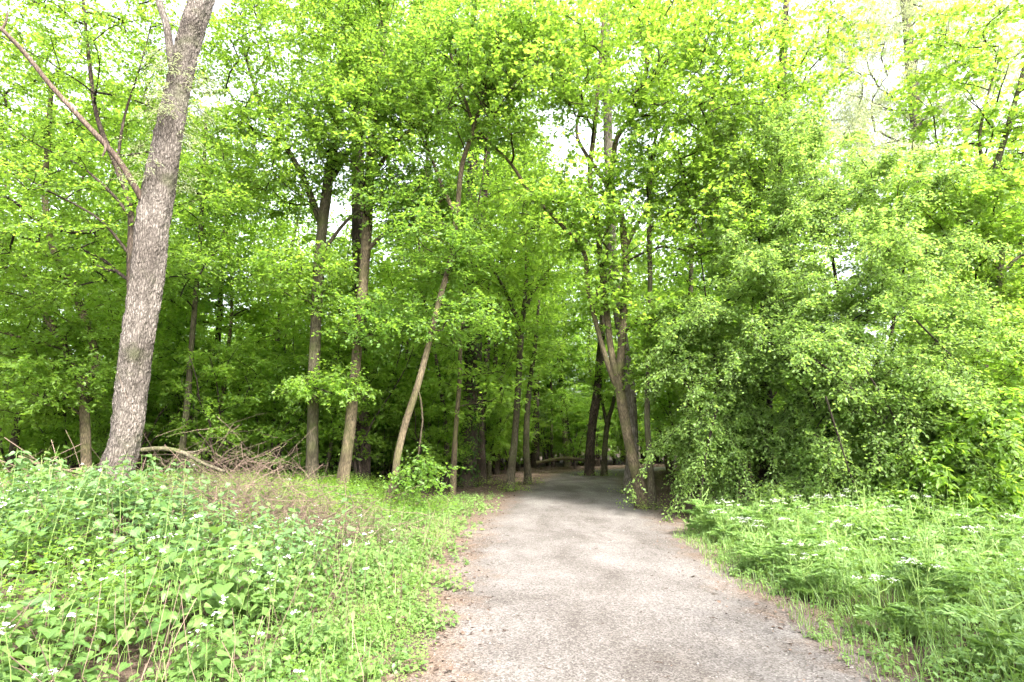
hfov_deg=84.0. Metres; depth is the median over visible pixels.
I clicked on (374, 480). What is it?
weeds
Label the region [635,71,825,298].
woodland tree
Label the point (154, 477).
stinging nettle
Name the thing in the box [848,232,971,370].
woodland tree
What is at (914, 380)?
hawthorn bush
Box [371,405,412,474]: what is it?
woodland shrub
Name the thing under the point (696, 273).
woodland tree
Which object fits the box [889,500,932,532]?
cow parsley
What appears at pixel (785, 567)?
cow parsley
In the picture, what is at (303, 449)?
woodland shrub
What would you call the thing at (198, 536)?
stinging nettle
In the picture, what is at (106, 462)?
stinging nettle
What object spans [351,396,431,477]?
woodland shrub
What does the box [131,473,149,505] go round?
stinging nettle
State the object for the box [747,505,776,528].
cow parsley
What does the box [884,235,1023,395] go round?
woodland tree
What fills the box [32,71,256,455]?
woodland tree
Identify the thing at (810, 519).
cow parsley
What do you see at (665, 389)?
woodland tree
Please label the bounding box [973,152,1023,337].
woodland tree
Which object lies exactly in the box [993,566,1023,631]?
cow parsley
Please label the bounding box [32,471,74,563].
stinging nettle
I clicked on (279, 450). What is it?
woodland shrub
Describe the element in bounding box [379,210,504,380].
woodland tree
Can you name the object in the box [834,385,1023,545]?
hazel bush
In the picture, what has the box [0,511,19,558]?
stinging nettle
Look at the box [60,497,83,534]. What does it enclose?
stinging nettle
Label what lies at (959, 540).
cow parsley
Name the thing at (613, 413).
woodland tree
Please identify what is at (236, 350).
woodland shrub
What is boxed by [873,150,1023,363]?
woodland tree
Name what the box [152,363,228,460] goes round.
woodland shrub
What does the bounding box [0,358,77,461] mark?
woodland shrub
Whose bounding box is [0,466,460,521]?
bramble cover
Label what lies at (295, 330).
woodland tree
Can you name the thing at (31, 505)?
stinging nettle
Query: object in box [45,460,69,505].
stinging nettle
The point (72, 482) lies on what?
stinging nettle
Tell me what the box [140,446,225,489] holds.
fallen branch
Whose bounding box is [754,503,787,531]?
cow parsley
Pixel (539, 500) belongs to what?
path
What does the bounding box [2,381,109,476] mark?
woodland shrub
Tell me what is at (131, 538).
stinging nettle
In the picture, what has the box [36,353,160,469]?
woodland shrub
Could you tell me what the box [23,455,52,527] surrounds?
stinging nettle
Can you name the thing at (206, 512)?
stinging nettle
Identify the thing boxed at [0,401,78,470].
woodland shrub
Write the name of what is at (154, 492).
stinging nettle
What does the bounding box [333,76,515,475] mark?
woodland tree
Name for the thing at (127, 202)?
maple tree
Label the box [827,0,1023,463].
sycamore tree
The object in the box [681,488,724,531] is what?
cow parsley
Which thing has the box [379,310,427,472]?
woodland tree
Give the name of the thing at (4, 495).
stinging nettle
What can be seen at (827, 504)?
cow parsley
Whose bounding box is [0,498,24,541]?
stinging nettle
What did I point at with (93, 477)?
stinging nettle
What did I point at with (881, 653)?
verge plants
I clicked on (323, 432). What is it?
woodland shrub
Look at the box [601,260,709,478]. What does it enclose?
woodland tree
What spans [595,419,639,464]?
woodland shrub
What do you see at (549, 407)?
woodland tree
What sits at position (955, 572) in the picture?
cow parsley
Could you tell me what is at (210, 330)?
woodland tree
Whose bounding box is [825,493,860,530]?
cow parsley
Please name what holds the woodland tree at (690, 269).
on the ground at (135, 649)
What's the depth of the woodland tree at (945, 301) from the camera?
26.61 m
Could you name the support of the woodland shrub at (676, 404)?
on the ground at (135, 649)
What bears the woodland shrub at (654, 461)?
on the ground at (135, 649)
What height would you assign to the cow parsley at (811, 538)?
0.755 m
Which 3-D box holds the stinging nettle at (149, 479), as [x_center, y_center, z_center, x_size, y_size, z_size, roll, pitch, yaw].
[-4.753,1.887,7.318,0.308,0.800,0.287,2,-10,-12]
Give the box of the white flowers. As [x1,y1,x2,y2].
[0,463,394,678]
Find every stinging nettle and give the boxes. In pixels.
[0,448,27,507]
[0,453,23,507]
[0,465,37,534]
[0,487,39,530]
[0,488,12,532]
[0,498,9,519]
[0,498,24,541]
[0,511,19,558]
[5,510,24,535]
[6,448,33,498]
[10,459,39,507]
[16,502,36,567]
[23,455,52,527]
[27,493,53,535]
[28,478,56,507]
[31,465,59,519]
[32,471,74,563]
[40,498,67,561]
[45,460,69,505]
[49,484,68,522]
[51,459,76,502]
[51,464,98,528]
[54,479,68,523]
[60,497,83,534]
[64,468,108,554]
[68,478,89,526]
[70,465,103,540]
[74,477,91,525]
[75,508,96,556]
[82,470,105,505]
[87,464,109,506]
[87,479,102,508]
[91,514,120,560]
[92,457,124,539]
[93,499,116,540]
[94,455,133,514]
[108,474,131,520]
[109,497,147,563]
[110,469,134,533]
[112,474,135,542]
[118,461,138,521]
[118,510,154,568]
[121,470,143,496]
[121,487,155,534]
[123,526,137,552]
[131,458,160,500]
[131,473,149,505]
[133,460,162,504]
[134,485,152,527]
[134,489,181,574]
[137,523,154,564]
[141,493,167,539]
[142,466,162,504]
[143,483,159,510]
[143,491,164,536]
[144,467,166,509]
[155,516,194,582]
[158,513,191,579]
[159,491,183,531]
[161,540,185,580]
[164,462,180,514]
[165,475,186,514]
[167,519,188,571]
[168,469,183,507]
[172,497,208,555]
[174,459,193,520]
[177,476,194,513]
[179,493,200,538]
[182,553,203,582]
[185,521,204,574]
[187,477,213,518]
[188,479,221,534]
[189,507,209,548]
[193,510,211,565]
[206,504,228,549]
[207,479,238,559]
[207,492,241,558]
[211,532,230,578]
[212,511,236,547]
[219,528,233,574]
[229,519,251,553]
[229,527,243,555]
[229,543,264,592]
[232,524,250,564]
[233,513,255,545]
[239,530,257,570]
[243,546,271,586]
[247,495,269,540]
[248,507,273,550]
[254,523,271,561]
[255,520,295,584]
[258,555,289,597]
[259,509,280,559]
[259,513,281,579]
[260,516,289,576]
[266,532,291,588]
[279,506,305,557]
[283,520,315,575]
[284,541,301,571]
[286,522,303,553]
[302,515,319,551]
[303,531,321,574]
[307,527,324,563]
[312,522,332,564]
[317,518,334,554]
[321,519,338,556]
[332,490,355,549]
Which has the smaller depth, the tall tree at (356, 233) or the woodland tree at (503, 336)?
the tall tree at (356, 233)
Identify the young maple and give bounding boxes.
[109,98,293,476]
[462,132,583,491]
[491,298,577,484]
[570,352,643,475]
[594,76,765,509]
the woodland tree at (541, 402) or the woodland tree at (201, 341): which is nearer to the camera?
the woodland tree at (201, 341)
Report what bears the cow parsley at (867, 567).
on the ground at (135, 649)
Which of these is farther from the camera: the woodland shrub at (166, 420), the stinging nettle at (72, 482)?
the woodland shrub at (166, 420)
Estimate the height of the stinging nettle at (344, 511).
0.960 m
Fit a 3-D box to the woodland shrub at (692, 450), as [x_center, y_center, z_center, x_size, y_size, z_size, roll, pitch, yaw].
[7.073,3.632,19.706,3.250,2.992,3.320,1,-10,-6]
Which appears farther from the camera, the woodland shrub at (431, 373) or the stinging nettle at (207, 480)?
the woodland shrub at (431, 373)
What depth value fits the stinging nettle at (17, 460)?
6.67 m
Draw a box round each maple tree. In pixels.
[0,0,268,321]
[164,0,469,488]
[281,0,507,489]
[429,0,830,508]
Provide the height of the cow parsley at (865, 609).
0.525 m
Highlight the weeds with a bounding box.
[137,469,747,510]
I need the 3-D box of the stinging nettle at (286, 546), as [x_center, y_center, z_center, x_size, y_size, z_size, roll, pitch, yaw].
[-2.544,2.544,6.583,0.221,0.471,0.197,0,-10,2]
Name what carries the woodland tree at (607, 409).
on the ground at (135, 649)
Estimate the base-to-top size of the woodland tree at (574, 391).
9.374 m
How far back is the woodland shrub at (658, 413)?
17.51 m
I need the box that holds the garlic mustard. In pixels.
[0,445,502,681]
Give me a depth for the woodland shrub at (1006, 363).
18.03 m
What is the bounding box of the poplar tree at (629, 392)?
[530,0,710,494]
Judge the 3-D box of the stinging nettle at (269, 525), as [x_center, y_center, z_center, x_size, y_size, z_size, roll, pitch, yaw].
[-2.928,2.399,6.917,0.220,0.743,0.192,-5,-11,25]
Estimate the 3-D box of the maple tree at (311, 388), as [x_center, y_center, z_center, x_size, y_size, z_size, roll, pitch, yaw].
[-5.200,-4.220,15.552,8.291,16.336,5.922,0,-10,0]
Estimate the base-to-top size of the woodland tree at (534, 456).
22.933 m
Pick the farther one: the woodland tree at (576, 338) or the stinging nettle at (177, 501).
the woodland tree at (576, 338)
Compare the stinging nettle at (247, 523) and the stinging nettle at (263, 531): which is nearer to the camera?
the stinging nettle at (263, 531)
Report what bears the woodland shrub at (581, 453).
on the ground at (135, 649)
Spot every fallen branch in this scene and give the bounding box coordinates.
[18,443,91,479]
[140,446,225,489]
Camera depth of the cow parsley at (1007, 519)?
8.42 m
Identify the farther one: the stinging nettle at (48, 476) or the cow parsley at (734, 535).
the cow parsley at (734, 535)
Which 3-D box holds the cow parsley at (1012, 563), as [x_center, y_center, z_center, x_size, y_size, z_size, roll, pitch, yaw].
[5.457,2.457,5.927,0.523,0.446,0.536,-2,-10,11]
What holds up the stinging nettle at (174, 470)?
on the ground at (135, 649)
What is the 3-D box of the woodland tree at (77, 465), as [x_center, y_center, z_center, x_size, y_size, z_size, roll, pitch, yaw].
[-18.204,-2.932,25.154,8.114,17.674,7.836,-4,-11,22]
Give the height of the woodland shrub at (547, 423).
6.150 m
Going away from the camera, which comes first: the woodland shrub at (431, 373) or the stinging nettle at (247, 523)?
the stinging nettle at (247, 523)
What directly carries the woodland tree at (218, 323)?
on the ground at (135, 649)
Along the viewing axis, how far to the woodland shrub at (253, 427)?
26.66 m
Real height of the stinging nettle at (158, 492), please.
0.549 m
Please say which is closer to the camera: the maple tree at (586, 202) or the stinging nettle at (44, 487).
the stinging nettle at (44, 487)
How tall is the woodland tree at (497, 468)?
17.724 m
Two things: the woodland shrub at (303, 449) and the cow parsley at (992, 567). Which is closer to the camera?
the cow parsley at (992, 567)
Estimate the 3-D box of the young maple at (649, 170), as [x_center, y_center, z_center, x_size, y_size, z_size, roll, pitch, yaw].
[4.251,-1.304,14.016,4.460,10.877,4.041,0,-10,0]
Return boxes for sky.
[0,0,1023,439]
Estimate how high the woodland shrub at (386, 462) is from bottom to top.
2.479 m
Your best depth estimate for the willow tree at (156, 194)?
9.86 m
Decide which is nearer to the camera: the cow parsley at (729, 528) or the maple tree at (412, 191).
the cow parsley at (729, 528)
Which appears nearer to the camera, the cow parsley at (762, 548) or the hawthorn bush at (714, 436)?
the cow parsley at (762, 548)
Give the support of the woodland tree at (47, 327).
on the ground at (135, 649)
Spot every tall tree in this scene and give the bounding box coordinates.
[259,0,436,484]
[398,0,550,487]
[430,95,554,484]
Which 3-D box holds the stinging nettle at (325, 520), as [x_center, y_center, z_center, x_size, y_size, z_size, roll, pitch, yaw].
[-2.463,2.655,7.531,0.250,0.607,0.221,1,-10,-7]
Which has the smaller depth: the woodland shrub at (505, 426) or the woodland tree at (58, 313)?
the woodland tree at (58, 313)
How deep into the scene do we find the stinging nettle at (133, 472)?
7.04 m
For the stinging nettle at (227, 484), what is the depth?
6.51 m
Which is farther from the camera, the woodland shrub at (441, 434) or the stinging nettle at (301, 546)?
the woodland shrub at (441, 434)
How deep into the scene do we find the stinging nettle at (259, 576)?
5.41 m
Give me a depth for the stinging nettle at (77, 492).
6.64 m
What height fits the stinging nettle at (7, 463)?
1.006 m
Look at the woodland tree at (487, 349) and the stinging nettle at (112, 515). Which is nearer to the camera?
the stinging nettle at (112, 515)
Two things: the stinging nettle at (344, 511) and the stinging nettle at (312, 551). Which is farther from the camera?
the stinging nettle at (344, 511)
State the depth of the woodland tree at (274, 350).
20.97 m
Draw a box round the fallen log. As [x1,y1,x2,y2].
[536,453,598,464]
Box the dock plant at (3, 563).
[0,560,60,636]
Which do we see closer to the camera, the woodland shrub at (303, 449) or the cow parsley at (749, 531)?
the cow parsley at (749, 531)
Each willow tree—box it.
[0,0,230,493]
[758,0,1023,285]
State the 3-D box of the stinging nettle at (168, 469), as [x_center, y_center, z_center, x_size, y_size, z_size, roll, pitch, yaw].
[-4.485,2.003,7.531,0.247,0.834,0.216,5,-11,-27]
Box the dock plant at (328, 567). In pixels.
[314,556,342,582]
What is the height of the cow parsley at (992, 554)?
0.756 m
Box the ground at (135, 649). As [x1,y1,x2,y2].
[0,448,1023,681]
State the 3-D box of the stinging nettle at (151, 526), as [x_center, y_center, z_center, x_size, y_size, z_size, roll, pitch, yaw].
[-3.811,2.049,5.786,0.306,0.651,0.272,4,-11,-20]
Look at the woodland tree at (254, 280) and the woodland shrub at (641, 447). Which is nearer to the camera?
the woodland tree at (254, 280)
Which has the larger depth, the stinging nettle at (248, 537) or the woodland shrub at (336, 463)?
the woodland shrub at (336, 463)
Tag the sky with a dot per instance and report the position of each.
(563, 142)
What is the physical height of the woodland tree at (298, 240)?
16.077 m
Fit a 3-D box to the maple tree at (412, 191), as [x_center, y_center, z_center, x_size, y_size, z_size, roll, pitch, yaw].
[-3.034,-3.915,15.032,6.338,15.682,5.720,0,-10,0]
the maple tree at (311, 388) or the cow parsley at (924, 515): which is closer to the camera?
the cow parsley at (924, 515)
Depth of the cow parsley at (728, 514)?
9.23 m
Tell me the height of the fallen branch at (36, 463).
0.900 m
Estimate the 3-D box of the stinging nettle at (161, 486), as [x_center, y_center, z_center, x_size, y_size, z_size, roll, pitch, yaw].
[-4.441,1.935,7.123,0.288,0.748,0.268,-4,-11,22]
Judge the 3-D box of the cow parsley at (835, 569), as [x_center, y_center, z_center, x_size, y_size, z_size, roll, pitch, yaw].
[3.298,2.298,5.545,0.451,0.648,0.502,4,-11,-20]
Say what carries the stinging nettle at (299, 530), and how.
on the ground at (135, 649)
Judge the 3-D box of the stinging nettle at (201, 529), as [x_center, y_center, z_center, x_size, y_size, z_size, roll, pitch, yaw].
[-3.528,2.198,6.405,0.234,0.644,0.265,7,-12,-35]
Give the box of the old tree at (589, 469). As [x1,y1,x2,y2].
[536,211,671,475]
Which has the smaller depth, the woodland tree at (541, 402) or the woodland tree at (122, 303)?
the woodland tree at (122, 303)
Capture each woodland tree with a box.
[0,77,195,478]
[0,106,84,342]
[0,189,123,465]
[0,241,70,447]
[3,262,108,470]
[6,89,182,474]
[32,70,238,469]
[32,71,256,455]
[54,213,203,378]
[62,204,200,346]
[102,289,212,472]
[104,149,311,475]
[122,128,309,475]
[154,296,237,382]
[155,301,234,469]
[175,196,311,382]
[206,226,344,469]
[207,138,377,473]
[215,357,254,466]
[219,261,305,418]
[243,224,340,344]
[246,198,419,476]
[283,270,414,451]
[287,214,377,470]
[287,249,393,419]
[323,260,428,462]
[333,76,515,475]
[341,189,486,489]
[368,210,499,479]
[369,130,583,495]
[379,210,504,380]
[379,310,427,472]
[409,135,567,451]
[416,236,516,382]
[437,178,577,475]
[450,282,526,377]
[451,263,543,471]
[482,160,613,474]
[482,339,529,428]
[492,304,575,412]
[500,283,575,402]
[501,119,609,467]
[513,184,620,466]
[513,283,595,466]
[513,301,592,465]
[539,321,575,462]
[539,341,594,431]
[545,246,631,465]
[572,339,620,460]
[573,249,645,464]
[578,326,623,460]
[591,239,667,463]
[594,274,676,471]
[596,329,664,446]
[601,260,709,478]
[604,110,781,493]
[631,295,665,462]
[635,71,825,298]
[651,362,705,425]
[653,194,774,389]
[656,96,854,472]
[660,277,708,418]
[688,267,797,488]
[694,162,842,477]
[732,193,847,465]
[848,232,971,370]
[862,210,988,349]
[872,188,1020,365]
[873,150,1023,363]
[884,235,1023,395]
[927,196,1023,368]
[932,115,1023,366]
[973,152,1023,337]
[977,244,1023,379]
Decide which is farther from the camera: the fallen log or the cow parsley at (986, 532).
the fallen log
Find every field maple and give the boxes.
[0,13,192,484]
[369,0,596,508]
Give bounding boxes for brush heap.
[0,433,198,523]
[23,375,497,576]
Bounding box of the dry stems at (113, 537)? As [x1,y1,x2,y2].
[0,458,448,681]
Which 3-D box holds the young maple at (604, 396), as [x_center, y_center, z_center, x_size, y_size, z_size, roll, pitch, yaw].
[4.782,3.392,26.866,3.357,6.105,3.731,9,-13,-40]
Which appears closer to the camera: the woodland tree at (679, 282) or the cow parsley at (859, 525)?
the cow parsley at (859, 525)
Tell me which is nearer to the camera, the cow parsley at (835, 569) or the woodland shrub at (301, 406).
the cow parsley at (835, 569)
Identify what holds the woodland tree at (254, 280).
on the ground at (135, 649)
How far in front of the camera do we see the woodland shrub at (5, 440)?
20.24 m
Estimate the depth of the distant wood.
56.02 m
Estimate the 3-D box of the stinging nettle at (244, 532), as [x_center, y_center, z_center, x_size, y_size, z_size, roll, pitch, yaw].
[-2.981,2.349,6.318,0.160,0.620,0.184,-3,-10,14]
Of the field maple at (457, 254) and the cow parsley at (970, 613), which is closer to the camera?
the cow parsley at (970, 613)
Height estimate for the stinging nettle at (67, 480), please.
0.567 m
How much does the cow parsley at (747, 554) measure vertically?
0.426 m
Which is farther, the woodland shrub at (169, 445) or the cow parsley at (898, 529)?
the woodland shrub at (169, 445)
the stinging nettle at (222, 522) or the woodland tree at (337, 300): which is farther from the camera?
the woodland tree at (337, 300)
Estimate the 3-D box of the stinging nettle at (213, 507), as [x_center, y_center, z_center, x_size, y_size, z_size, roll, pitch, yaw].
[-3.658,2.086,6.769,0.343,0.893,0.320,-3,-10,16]
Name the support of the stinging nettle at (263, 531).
on the ground at (135, 649)
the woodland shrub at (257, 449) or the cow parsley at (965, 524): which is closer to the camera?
the cow parsley at (965, 524)
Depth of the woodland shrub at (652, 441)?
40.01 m
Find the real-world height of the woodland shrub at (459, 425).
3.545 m
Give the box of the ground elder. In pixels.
[0,473,460,681]
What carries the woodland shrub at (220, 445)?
on the ground at (135, 649)
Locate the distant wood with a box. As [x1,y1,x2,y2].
[11,324,903,441]
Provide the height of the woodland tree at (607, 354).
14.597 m
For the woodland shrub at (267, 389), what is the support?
on the ground at (135, 649)
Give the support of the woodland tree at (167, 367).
on the ground at (135, 649)
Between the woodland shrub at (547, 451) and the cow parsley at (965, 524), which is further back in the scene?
the woodland shrub at (547, 451)
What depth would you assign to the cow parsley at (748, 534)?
7.27 m
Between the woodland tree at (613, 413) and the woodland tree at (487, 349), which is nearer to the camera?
the woodland tree at (487, 349)
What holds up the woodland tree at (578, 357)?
on the ground at (135, 649)
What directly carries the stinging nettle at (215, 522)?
on the ground at (135, 649)
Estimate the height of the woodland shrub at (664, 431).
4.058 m
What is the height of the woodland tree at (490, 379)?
11.248 m
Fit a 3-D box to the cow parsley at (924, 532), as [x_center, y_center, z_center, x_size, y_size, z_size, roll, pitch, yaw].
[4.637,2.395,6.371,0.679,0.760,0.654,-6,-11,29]
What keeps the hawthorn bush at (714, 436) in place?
on the ground at (135, 649)
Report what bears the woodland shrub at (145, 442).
on the ground at (135, 649)
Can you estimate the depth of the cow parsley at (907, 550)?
6.58 m
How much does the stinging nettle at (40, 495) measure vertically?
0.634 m
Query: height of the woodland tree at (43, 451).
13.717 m
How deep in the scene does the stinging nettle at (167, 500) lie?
6.77 m
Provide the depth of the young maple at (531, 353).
21.88 m
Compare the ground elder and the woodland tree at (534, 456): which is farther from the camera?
the woodland tree at (534, 456)
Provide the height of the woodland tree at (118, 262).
14.994 m
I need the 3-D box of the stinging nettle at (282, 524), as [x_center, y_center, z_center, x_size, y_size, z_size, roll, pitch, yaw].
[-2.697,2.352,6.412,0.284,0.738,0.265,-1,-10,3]
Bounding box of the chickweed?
[171,575,440,681]
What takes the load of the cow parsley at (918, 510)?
on the ground at (135, 649)
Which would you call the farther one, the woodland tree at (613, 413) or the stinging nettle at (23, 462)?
the woodland tree at (613, 413)
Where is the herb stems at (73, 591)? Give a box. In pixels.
[0,447,496,681]
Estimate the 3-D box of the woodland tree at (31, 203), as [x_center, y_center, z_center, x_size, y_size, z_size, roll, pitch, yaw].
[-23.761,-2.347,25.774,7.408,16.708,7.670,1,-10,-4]
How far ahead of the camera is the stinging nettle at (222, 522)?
6.29 m
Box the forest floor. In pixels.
[0,448,339,476]
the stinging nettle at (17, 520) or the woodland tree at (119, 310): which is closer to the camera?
the stinging nettle at (17, 520)
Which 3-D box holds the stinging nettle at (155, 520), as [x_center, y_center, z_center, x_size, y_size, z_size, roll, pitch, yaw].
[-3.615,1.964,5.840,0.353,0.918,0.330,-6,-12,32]
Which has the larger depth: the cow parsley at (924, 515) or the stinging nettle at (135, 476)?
the cow parsley at (924, 515)
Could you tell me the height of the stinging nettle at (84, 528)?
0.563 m
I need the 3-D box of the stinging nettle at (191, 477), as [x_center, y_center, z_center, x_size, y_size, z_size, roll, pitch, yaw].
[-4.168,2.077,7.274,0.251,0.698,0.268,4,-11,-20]
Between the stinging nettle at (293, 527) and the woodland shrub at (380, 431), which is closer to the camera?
the stinging nettle at (293, 527)
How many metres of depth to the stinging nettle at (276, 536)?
6.03 m
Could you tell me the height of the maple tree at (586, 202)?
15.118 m
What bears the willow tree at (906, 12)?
on the ground at (135, 649)
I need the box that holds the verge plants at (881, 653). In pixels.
[675,479,1023,681]
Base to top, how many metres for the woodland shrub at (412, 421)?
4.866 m
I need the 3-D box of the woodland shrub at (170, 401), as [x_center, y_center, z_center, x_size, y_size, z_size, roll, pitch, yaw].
[-10.188,2.271,19.351,4.175,5.176,4.244,7,-12,-33]
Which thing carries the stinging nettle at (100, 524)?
on the ground at (135, 649)
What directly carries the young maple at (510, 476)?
on the ground at (135, 649)
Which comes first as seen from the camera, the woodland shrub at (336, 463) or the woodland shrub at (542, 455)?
the woodland shrub at (336, 463)
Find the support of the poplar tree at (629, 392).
on the ground at (135, 649)
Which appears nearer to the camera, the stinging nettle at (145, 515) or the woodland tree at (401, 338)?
the stinging nettle at (145, 515)
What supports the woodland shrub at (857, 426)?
on the ground at (135, 649)
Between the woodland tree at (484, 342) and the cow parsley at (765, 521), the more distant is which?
the woodland tree at (484, 342)
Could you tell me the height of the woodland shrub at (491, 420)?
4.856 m
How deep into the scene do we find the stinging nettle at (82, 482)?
6.16 m
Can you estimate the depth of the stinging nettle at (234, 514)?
6.77 m
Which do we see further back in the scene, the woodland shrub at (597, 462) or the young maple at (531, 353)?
the woodland shrub at (597, 462)
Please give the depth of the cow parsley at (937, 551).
5.38 m
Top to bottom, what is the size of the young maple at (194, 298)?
11.957 m
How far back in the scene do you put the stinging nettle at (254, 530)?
6.75 m
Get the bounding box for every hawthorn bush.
[622,85,893,522]
[712,109,1023,518]
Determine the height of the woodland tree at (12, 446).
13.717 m
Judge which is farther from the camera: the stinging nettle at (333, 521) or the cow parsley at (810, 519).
the cow parsley at (810, 519)
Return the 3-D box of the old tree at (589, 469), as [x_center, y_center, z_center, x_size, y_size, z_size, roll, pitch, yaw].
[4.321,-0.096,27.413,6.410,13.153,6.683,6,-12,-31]
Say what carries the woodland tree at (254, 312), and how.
on the ground at (135, 649)
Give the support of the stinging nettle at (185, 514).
on the ground at (135, 649)
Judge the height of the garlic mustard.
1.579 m
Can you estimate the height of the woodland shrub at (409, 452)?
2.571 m
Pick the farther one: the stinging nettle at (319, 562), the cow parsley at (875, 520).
the cow parsley at (875, 520)
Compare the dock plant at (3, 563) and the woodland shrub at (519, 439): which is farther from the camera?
the woodland shrub at (519, 439)
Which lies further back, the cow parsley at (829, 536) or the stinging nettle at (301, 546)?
the cow parsley at (829, 536)
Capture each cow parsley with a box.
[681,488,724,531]
[692,502,719,530]
[707,509,741,542]
[710,500,734,528]
[712,502,747,540]
[726,517,760,557]
[735,491,783,530]
[736,542,780,573]
[737,517,764,543]
[740,520,774,566]
[744,533,782,568]
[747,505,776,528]
[753,499,794,545]
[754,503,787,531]
[763,490,802,528]
[769,518,793,554]
[770,540,806,583]
[773,517,830,575]
[774,515,828,552]
[779,559,829,597]
[786,553,823,592]
[808,510,849,539]
[812,532,844,549]
[814,494,831,520]
[816,521,864,562]
[818,487,859,515]
[819,541,878,602]
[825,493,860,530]
[830,491,856,513]
[841,526,865,556]
[847,513,890,550]
[853,574,917,633]
[854,514,893,541]
[854,548,898,582]
[857,510,908,557]
[869,536,898,567]
[872,530,979,609]
[883,557,956,643]
[885,505,916,545]
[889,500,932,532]
[896,520,949,570]
[896,536,975,605]
[897,492,943,524]
[905,537,926,558]
[908,496,946,537]
[909,510,978,555]
[924,539,985,587]
[926,590,1023,676]
[934,492,1006,542]
[940,511,981,549]
[951,538,1000,572]
[952,541,1017,593]
[961,526,1019,582]
[963,518,1023,567]
[971,528,1000,533]
[987,574,1022,607]
[991,514,1023,548]
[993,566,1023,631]
[997,503,1023,534]
[1001,559,1023,567]
[1003,612,1023,669]
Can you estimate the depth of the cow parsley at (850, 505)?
9.74 m
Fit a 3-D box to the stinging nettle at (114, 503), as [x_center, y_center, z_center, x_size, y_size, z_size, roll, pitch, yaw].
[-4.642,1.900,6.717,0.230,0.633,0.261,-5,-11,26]
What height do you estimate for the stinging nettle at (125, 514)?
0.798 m
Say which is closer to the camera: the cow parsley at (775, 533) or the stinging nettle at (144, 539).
the stinging nettle at (144, 539)
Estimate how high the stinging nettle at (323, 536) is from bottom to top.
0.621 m
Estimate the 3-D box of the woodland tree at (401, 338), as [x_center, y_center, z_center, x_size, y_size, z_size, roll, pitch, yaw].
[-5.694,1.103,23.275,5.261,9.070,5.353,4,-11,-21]
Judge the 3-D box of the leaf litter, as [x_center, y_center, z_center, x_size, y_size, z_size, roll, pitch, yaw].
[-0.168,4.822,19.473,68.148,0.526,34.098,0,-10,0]
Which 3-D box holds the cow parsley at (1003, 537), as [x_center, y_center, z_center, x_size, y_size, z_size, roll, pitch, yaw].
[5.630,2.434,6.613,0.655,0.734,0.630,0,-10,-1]
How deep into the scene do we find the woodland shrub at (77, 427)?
23.97 m
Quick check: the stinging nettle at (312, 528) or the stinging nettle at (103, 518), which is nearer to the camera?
the stinging nettle at (103, 518)
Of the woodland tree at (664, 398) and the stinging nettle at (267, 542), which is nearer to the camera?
the stinging nettle at (267, 542)
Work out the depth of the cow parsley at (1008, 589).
5.34 m
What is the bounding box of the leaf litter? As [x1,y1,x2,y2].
[0,463,936,681]
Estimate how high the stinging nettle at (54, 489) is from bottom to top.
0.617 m
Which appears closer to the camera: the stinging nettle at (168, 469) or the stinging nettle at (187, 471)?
the stinging nettle at (187, 471)
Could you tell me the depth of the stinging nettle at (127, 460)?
7.42 m
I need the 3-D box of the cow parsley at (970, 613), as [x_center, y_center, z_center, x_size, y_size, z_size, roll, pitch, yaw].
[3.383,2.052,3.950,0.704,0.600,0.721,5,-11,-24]
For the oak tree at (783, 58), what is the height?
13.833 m
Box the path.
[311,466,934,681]
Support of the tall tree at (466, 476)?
on the ground at (135, 649)
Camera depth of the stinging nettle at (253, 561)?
5.62 m
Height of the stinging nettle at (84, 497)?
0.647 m
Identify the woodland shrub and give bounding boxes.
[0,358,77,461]
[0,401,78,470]
[0,413,37,476]
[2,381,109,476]
[21,380,108,466]
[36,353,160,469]
[46,362,146,469]
[64,396,180,475]
[72,315,228,474]
[143,373,227,473]
[146,328,266,473]
[146,372,200,474]
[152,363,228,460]
[155,330,290,479]
[188,414,247,468]
[214,345,337,478]
[224,381,302,451]
[230,385,305,476]
[232,403,305,476]
[239,392,345,478]
[262,333,340,474]
[279,328,427,482]
[283,314,439,460]
[306,358,346,470]
[327,378,407,467]
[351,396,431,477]
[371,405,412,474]
[371,421,416,479]
[383,381,471,491]
[387,373,440,464]
[391,416,466,484]
[408,338,498,440]
[408,389,485,487]
[414,366,496,476]
[423,366,510,473]
[443,381,520,462]
[486,386,513,457]
[486,393,542,473]
[496,378,544,469]
[501,416,536,470]
[516,412,552,467]
[521,381,579,465]
[531,385,568,461]
[539,384,608,468]
[539,422,562,463]
[548,411,608,464]
[553,413,595,465]
[568,399,619,466]
[573,396,622,463]
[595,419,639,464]
[600,430,623,458]
[617,413,658,461]
[633,345,749,493]
[637,399,667,463]
[651,419,674,462]
[652,276,814,493]
[655,400,678,463]
[658,352,781,463]
[668,406,752,477]
[783,364,899,483]
[815,400,871,474]
[989,337,1023,386]
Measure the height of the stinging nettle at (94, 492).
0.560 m
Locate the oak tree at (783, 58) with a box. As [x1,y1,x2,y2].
[645,0,897,500]

